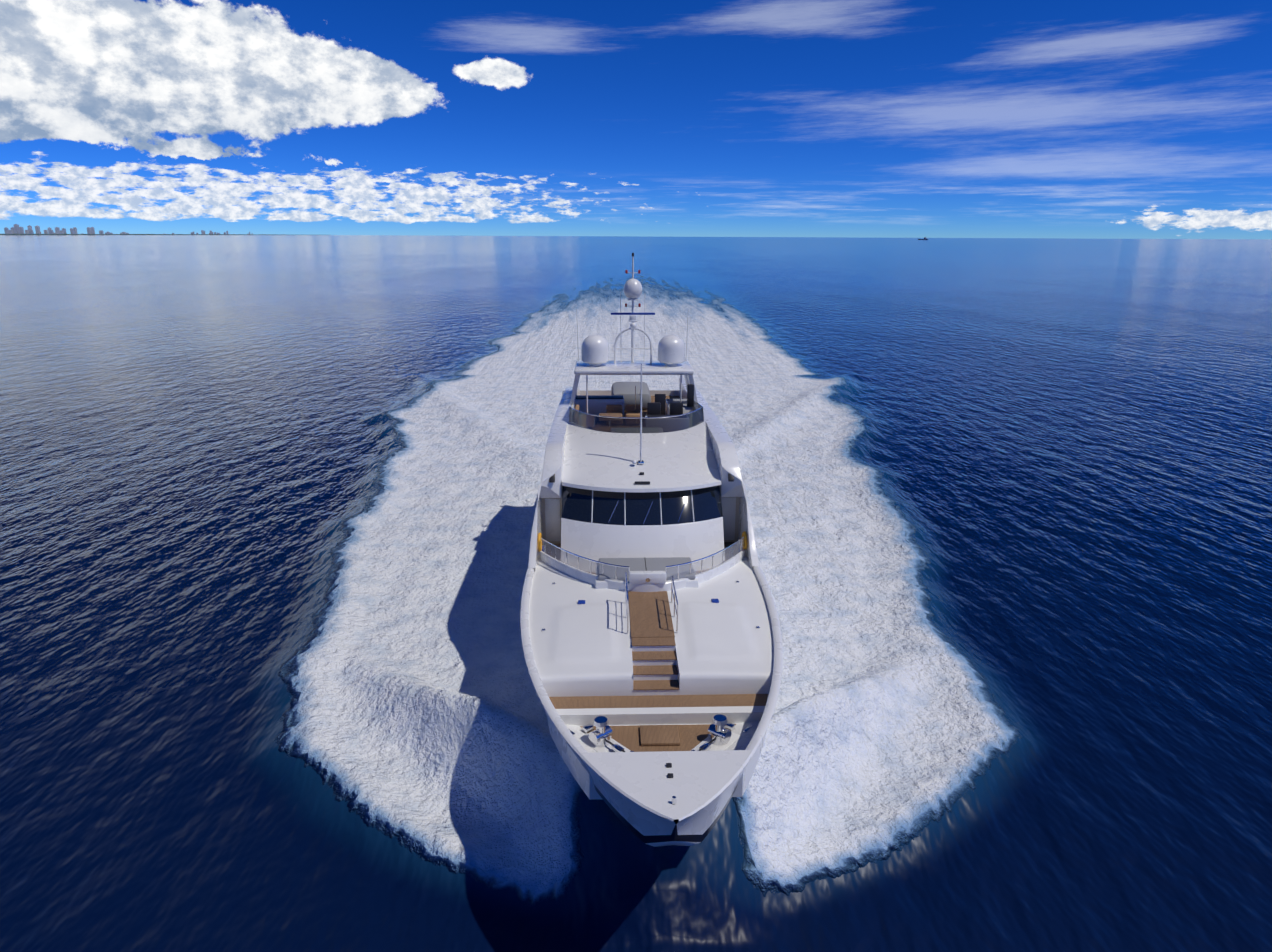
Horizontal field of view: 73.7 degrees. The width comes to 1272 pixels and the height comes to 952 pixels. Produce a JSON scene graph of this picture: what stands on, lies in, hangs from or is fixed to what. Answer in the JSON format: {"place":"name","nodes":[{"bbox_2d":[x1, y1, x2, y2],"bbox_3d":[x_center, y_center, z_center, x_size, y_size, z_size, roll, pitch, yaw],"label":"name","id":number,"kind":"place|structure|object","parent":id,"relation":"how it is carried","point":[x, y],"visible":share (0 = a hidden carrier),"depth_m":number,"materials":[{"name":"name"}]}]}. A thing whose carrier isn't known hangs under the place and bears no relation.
{"place":"outdoors","nodes":[
{"label":"outdoors","id":0,"kind":"place"},
{"bbox_2d":[0,235,1271,352],"bbox_3d":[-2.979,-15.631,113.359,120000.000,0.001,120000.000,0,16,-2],"label":"ocean","id":1,"kind":"structure","parent":0,"point":[1210,290],"depth_m":416.25,"materials":[{"name":"blue liquid"}]},
{"bbox_2d":[0,244,1271,951],"bbox_3d":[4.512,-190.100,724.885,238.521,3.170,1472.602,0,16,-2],"label":"sea","id":2,"kind":"structure","parent":1,"relation":"on","point":[266,682],"depth_m":35.21,"materials":[{"name":"blue liquid"}]},
{"bbox_2d":[520,253,782,846],"bbox_3d":[0.081,-0.346,34.407,7.960,16.550,39.580,0,16,-2],"label":"yacht","id":3,"kind":"object","parent":2,"relation":"on","point":[651,635],"visible":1,"depth_m":25.84,"materials":[{"name":"white"}]},
{"bbox_2d":[0,0,1271,238],"label":"sky","id":4,"kind":"structure","parent":0,"point":[1076,119],"materials":[{"name":"blue"}]},
{"bbox_3d":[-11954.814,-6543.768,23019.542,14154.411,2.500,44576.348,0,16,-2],"label":"coastal terrain","id":5,"kind":"structure","parent":0,"visible":0},
{"bbox_2d":[14,224,19,233],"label":"building","id":6,"kind":"structure","parent":5,"relation":"on","point":[16,226],"depth_m":8531.07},
{"bbox_2d":[19,227,23,233],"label":"coast tower","id":7,"kind":"structure","parent":5,"relation":"on","point":[21,230],"depth_m":8235.86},
{"bbox_2d":[35,225,40,233],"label":"building","id":8,"kind":"structure","parent":5,"relation":"on","point":[37,228],"depth_m":8548.86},
{"bbox_2d":[0,234,252,234],"bbox_3d":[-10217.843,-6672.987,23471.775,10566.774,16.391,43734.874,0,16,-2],"label":"coast tree belt","id":9,"kind":"object","parent":5,"relation":"on","point":[125,234],"visible":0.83,"depth_m":10878.76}
]}

